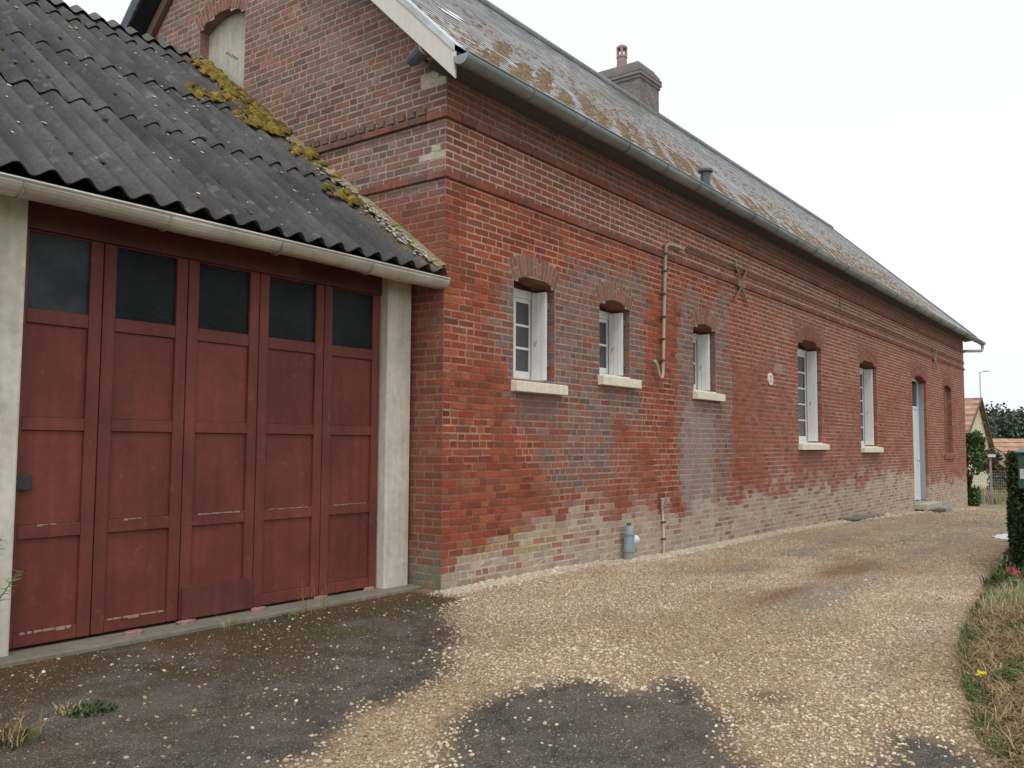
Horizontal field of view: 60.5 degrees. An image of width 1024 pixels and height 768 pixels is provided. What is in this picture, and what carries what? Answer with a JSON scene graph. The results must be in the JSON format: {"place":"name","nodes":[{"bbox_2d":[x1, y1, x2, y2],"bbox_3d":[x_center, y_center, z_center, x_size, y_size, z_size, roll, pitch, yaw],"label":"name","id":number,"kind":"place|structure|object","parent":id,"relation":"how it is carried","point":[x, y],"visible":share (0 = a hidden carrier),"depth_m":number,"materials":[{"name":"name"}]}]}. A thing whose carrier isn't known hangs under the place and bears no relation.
{"place":"outdoors","nodes":[
{"label":"outdoors","id":0,"kind":"place"},
{"bbox_2d":[0,489,1023,767],"bbox_3d":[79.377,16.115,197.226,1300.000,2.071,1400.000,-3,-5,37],"label":"ground","id":1,"kind":"structure","parent":0,"point":[302,681],"depth_m":4.59,"materials":[{"name":"beige gravel"}]},
{"bbox_2d":[0,539,28,600],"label":"feathery plant","id":2,"kind":"object","parent":1,"relation":"on","point":[13,579],"visible":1,"depth_m":4.98,"materials":[{"name":"green plant"}]},
{"bbox_2d":[0,704,63,750],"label":"grass tuft","id":3,"kind":"object","parent":1,"relation":"on","point":[12,734],"visible":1,"depth_m":3.84,"materials":[{"name":"beige plant"}]},
{"bbox_2d":[52,698,117,717],"bbox_3d":[-2.058,1.562,4.253,0.290,0.055,0.294,-3,-5,37],"label":"grass tuft","id":4,"kind":"object","parent":1,"relation":"on","point":[92,705],"visible":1,"depth_m":4.24,"materials":[{"name":"green plant"}]},
{"bbox_2d":[0,0,450,667],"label":"garage","id":5,"kind":"structure","parent":1,"relation":"on","point":[204,424],"depth_m":6.49,"materials":[{"name":"concrete"}]},
{"bbox_2d":[9,228,103,648],"bbox_3d":[-2.889,0.328,5.579,0.065,2.575,0.507,-3,-5,37],"label":"door leaf","id":6,"kind":"structure","parent":5,"relation":"in","point":[55,494],"depth_m":5.58,"materials":[{"name":"red paint"}]},
{"bbox_2d":[123,629,142,635],"bbox_3d":[-2.509,1.647,5.826,0.068,0.024,0.135,-3,-5,37],"label":"brick chip","id":7,"kind":"object","parent":5,"relation":"on","point":[132,632],"visible":1,"depth_m":5.79,"materials":[{"name":"pink brick"}]},
{"bbox_2d":[89,243,188,634],"bbox_3d":[-2.553,0.362,6.042,0.046,2.575,0.622,-3,-5,37],"label":"door leaf","id":8,"kind":"structure","parent":5,"relation":"in","point":[135,578],"depth_m":6.03,"materials":[{"name":"red paint"}]},
{"bbox_2d":[176,619,195,624],"bbox_3d":[-2.288,1.672,6.170,0.068,0.024,0.153,-3,-5,37],"label":"brick chip","id":9,"kind":"object","parent":5,"relation":"on","point":[186,622],"visible":1,"depth_m":6.14,"materials":[{"name":"pink brick"}]},
{"bbox_2d":[177,260,259,619],"bbox_3d":[-2.168,0.398,6.536,0.067,2.575,0.617,-3,-5,37],"label":"door leaf","id":10,"kind":"structure","parent":5,"relation":"in","point":[218,487],"depth_m":6.53,"materials":[{"name":"red paint"}]},
{"bbox_2d":[251,606,265,611],"bbox_3d":[-1.925,1.709,6.669,0.068,0.024,0.142,-3,-5,37],"label":"brick chip","id":11,"kind":"object","parent":5,"relation":"on","point":[257,609],"visible":1,"depth_m":6.64,"materials":[{"name":"pink brick"}]},
{"bbox_2d":[252,273,324,606],"bbox_3d":[-1.792,0.436,7.053,0.046,2.575,0.647,-3,-5,37],"label":"door leaf","id":12,"kind":"structure","parent":5,"relation":"in","point":[286,533],"depth_m":7.04,"materials":[{"name":"red paint"}]},
{"bbox_2d":[314,595,327,599],"bbox_3d":[-1.560,1.746,7.188,0.068,0.024,0.141,-3,-5,37],"label":"brick chip","id":13,"kind":"object","parent":5,"relation":"on","point":[318,597],"visible":0.71,"depth_m":7.15,"materials":[{"name":"pink brick"}]},
{"bbox_2d":[318,286,379,595],"bbox_3d":[-1.402,0.474,7.573,0.046,2.575,0.640,-3,-5,37],"label":"door leaf","id":14,"kind":"structure","parent":5,"relation":"in","point":[350,394],"depth_m":7.57,"materials":[{"name":"red paint"}]},
{"bbox_2d":[363,586,373,590],"bbox_3d":[-1.244,1.780,7.641,0.067,0.024,0.118,-3,-5,37],"label":"brick chip","id":15,"kind":"object","parent":5,"relation":"on","point":[368,588],"visible":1,"depth_m":7.61,"materials":[{"name":"pink brick"}]},
{"bbox_2d":[216,615,246,628],"bbox_3d":[-1.984,1.675,6.225,0.227,0.098,0.192,-3,-5,37],"label":"dry weed","id":16,"kind":"object","parent":1,"relation":"on","point":[230,622],"visible":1,"depth_m":6.19,"materials":[{"name":"beige plant"}]},
{"bbox_2d":[280,610,299,617],"bbox_3d":[-1.671,1.729,6.615,0.158,0.046,0.114,4,-5,-41],"label":"weed","id":17,"kind":"object","parent":1,"relation":"on","point":[288,614],"visible":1,"depth_m":6.61,"materials":[{"name":"green plant"}]},
{"bbox_2d":[296,575,331,612],"bbox_3d":[-1.525,1.606,6.863,0.160,0.328,0.369,-3,-5,37],"label":"dry weed","id":18,"kind":"object","parent":1,"relation":"on","point":[311,600],"visible":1,"depth_m":6.78,"materials":[{"name":"beige plant"}]},
{"bbox_2d":[114,0,985,590],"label":"brick house","id":19,"kind":"structure","parent":1,"relation":"on","point":[542,198],"depth_m":10.24,"materials":[{"name":"brick"}]},
{"bbox_2d":[406,44,428,66],"bbox_3d":[-0.862,-3.041,8.095,0.211,0.176,0.242,1,-4,-11],"label":"floodlight","id":20,"kind":"object","parent":19,"relation":"attached to","point":[418,54],"visible":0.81,"depth_m":8.04,"materials":[{"name":"metal"}]},
{"bbox_2d":[511,288,567,395],"bbox_3d":[0.163,-0.456,9.173,0.420,1.120,0.910,-3,-5,37],"label":"window","id":21,"kind":"structure","parent":19,"relation":"in","point":[530,362],"depth_m":9.37,"materials":[{"name":"white paint"}]},
{"bbox_2d":[598,310,641,388],"bbox_3d":[1.147,-0.430,10.486,0.420,0.940,0.890,-3,-5,37],"label":"window","id":22,"kind":"structure","parent":19,"relation":"in","point":[611,363],"depth_m":10.69,"materials":[{"name":"white paint"}]},
{"bbox_2d":[660,498,667,553],"bbox_3d":[1.917,1.835,11.089,0.088,0.783,0.134,0,-4,2],"label":"water pipe","id":23,"kind":"object","parent":19,"relation":"attached to","point":[662,505],"visible":0.94,"depth_m":11.09,"materials":[{"name":"plastic"}]},
{"bbox_2d":[652,243,684,378],"bbox_3d":[2.035,-0.953,11.422,0.072,1.829,0.893,-3,-5,37],"label":"conduit pipe","id":24,"kind":"object","parent":19,"relation":"attached to","point":[664,271],"visible":1,"depth_m":11.30,"materials":[{"name":"plastic"}]},
{"bbox_2d":[693,333,725,401],"bbox_3d":[2.644,-0.259,12.475,0.420,0.990,0.920,-3,-5,37],"label":"window","id":25,"kind":"structure","parent":19,"relation":"in","point":[701,343],"depth_m":12.70,"materials":[{"name":"white paint"}]},
{"bbox_2d":[767,373,772,384],"bbox_3d":[4.218,-0.081,14.337,0.024,0.200,0.210,-3,-5,37],"label":"house plaque","id":26,"kind":"object","parent":19,"relation":"attached to","point":[770,378],"visible":1,"depth_m":14.31,"materials":[{"name":"white ceramic"}]},
{"bbox_2d":[797,348,829,449],"bbox_3d":[5.346,0.264,16.052,0.420,1.870,1.490,-3,-5,37],"label":"window","id":27,"kind":"structure","parent":19,"relation":"in","point":[807,361],"depth_m":16.49,"materials":[{"name":"white paint"}]},
{"bbox_2d":[860,368,883,452],"bbox_3d":[7.659,0.550,19.123,0.420,1.870,1.500,-3,-5,37],"label":"window","id":28,"kind":"structure","parent":19,"relation":"in","point":[866,375],"depth_m":19.59,"materials":[{"name":"white paint"}]},
{"bbox_2d":[912,377,925,500],"bbox_3d":[10.472,1.424,22.915,0.205,3.290,1.644,-3,-5,37],"label":"door","id":29,"kind":"structure","parent":19,"relation":"in","point":[917,389],"depth_m":23.45,"materials":[{"name":"white paint"}]},
{"bbox_2d":[943,386,948,452],"bbox_3d":[12.673,1.034,25.782,0.013,2.030,1.180,-3,-5,37],"label":"blind window","id":30,"kind":"structure","parent":19,"relation":"in","point":[944,389],"depth_m":26.03,"materials":[{"name":"brick"}]},
{"bbox_2d":[623,523,639,559],"bbox_3d":[1.398,1.925,10.310,0.140,0.590,0.245,-3,-5,37],"label":"drain stub","id":31,"kind":"object","parent":1,"relation":"on","point":[631,539],"visible":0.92,"depth_m":10.23,"materials":[{"name":"plastic"}]},
{"bbox_2d":[931,508,945,512],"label":"step block","id":32,"kind":"structure","parent":1,"relation":"on","point":[939,510],"depth_m":22.11,"materials":[{"name":"concrete"}]},
{"bbox_2d":[942,507,951,511],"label":"step block","id":33,"kind":"structure","parent":1,"relation":"on","point":[948,509],"depth_m":23.01,"materials":[{"name":"concrete"}]},
{"bbox_2d":[966,430,986,505],"bbox_3d":[15.585,2.888,30.030,1.285,2.677,1.300,-3,-5,37],"label":"shrub","id":34,"kind":"object","parent":1,"relation":"on","point":[975,448],"visible":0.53,"depth_m":29.71,"materials":[{"name":"green plant"}]},
{"bbox_2d":[935,574,1023,767],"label":"dry grass","id":35,"kind":"structure","parent":1,"relation":"on","point":[970,684],"depth_m":4.82,"materials":[{"name":"beige plant"}]},
{"bbox_2d":[965,397,995,488],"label":"neighbour house","id":36,"kind":"structure","parent":1,"relation":"on","point":[976,418],"depth_m":49.89,"materials":[{"name":"tile"}]},
{"bbox_2d":[975,669,986,689],"bbox_3d":[2.488,1.582,4.664,0.063,0.127,0.068,-3,-5,37],"label":"yellow flower","id":37,"kind":"object","parent":1,"relation":"on","point":[979,673],"visible":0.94,"depth_m":4.66,"materials":[{"name":"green plant"}]},
{"bbox_2d":[979,370,988,397],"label":"street lamp","id":38,"kind":"object","parent":1,"relation":"on","point":[980,380],"visible":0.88,"depth_m":59.93,"materials":[{"name":"metal"}]},
{"bbox_2d":[969,454,1006,504],"bbox_3d":[17.988,3.486,31.237,4.160,1.950,0.245,-1,-4,13],"label":"wire fence","id":39,"kind":"object","parent":1,"relation":"on","point":[991,490],"visible":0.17,"depth_m":31.45,"materials":[{"name":"metal"}]},
{"bbox_2d":[976,448,1010,494],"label":"shrub","id":40,"kind":"object","parent":1,"relation":"on","point":[997,482],"visible":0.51,"depth_m":43.60,"materials":[{"name":"green plant"}]},
{"bbox_2d":[974,573,1023,620],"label":"pale grass","id":41,"kind":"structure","parent":1,"relation":"on","point":[1000,595],"depth_m":6.89,"materials":[{"name":"beige plant"}]},
{"bbox_2d":[976,559,1023,586],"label":"green grass","id":42,"kind":"structure","parent":1,"relation":"on","point":[998,573],"depth_m":8.76,"materials":[{"name":"green plant"}]},
{"bbox_2d":[993,534,1007,538],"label":"puddle","id":43,"kind":"object","parent":1,"relation":"on","point":[1002,536],"visible":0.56,"depth_m":13.85,"materials":[{"name":"liquid"}]},
{"bbox_2d":[1000,547,1011,565],"bbox_3d":[5.390,1.922,9.520,0.130,0.334,0.184,0,-4,1],"label":"flowering plant","id":44,"kind":"object","parent":1,"relation":"on","point":[1004,553],"visible":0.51,"depth_m":9.53,"materials":[{"name":"green plant"}]},
{"bbox_2d":[992,438,1023,467],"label":"outbuilding","id":45,"kind":"structure","parent":1,"relation":"on","point":[1007,446],"depth_m":77.48,"materials":[{"name":"tile"}]},
{"bbox_2d":[995,450,1023,567],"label":"hedge","id":46,"kind":"object","parent":1,"relation":"on","point":[1015,513],"visible":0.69,"depth_m":9.38,"materials":[{"name":"green plant"}]},
{"bbox_2d":[1014,448,1023,488],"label":"letter box","id":47,"kind":"object","parent":46,"relation":"in","point":[1019,452],"visible":1,"depth_m":8.80,"materials":[{"name":"plastic"}]},
{"bbox_2d":[999,567,1023,588],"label":"flowering plant","id":48,"kind":"object","parent":1,"relation":"on","point":[1013,579],"visible":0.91,"depth_m":7.93,"materials":[{"name":"green plant"}]},
{"bbox_2d":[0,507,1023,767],"bbox_3d":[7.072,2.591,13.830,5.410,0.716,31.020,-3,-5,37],"label":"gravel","id":49,"kind":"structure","parent":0,"point":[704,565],"depth_m":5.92,"materials":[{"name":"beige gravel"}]},
{"bbox_2d":[844,514,884,520],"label":"stone slab","id":50,"kind":"structure","parent":49,"relation":"on","point":[857,518],"depth_m":17.51,"materials":[{"name":"stone"}]},
{"bbox_2d":[63,0,1023,413],"label":"sky","id":51,"kind":"structure","parent":0,"point":[897,124],"materials":[{"name":"white"}]},
{"bbox_2d":[971,485,1007,504],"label":"rough grass","id":52,"kind":"structure","parent":0,"point":[986,496],"depth_m":34.59,"materials":[{"name":"beige plant"}]},
{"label":"hill","id":53,"kind":"structure","parent":0,"visible":0},
{"bbox_2d":[985,401,1023,453],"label":"wood","id":54,"kind":"object","parent":53,"relation":"on","point":[1008,424],"visible":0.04,"depth_m":151.29,"materials":[{"name":"green plant"}]}
]}

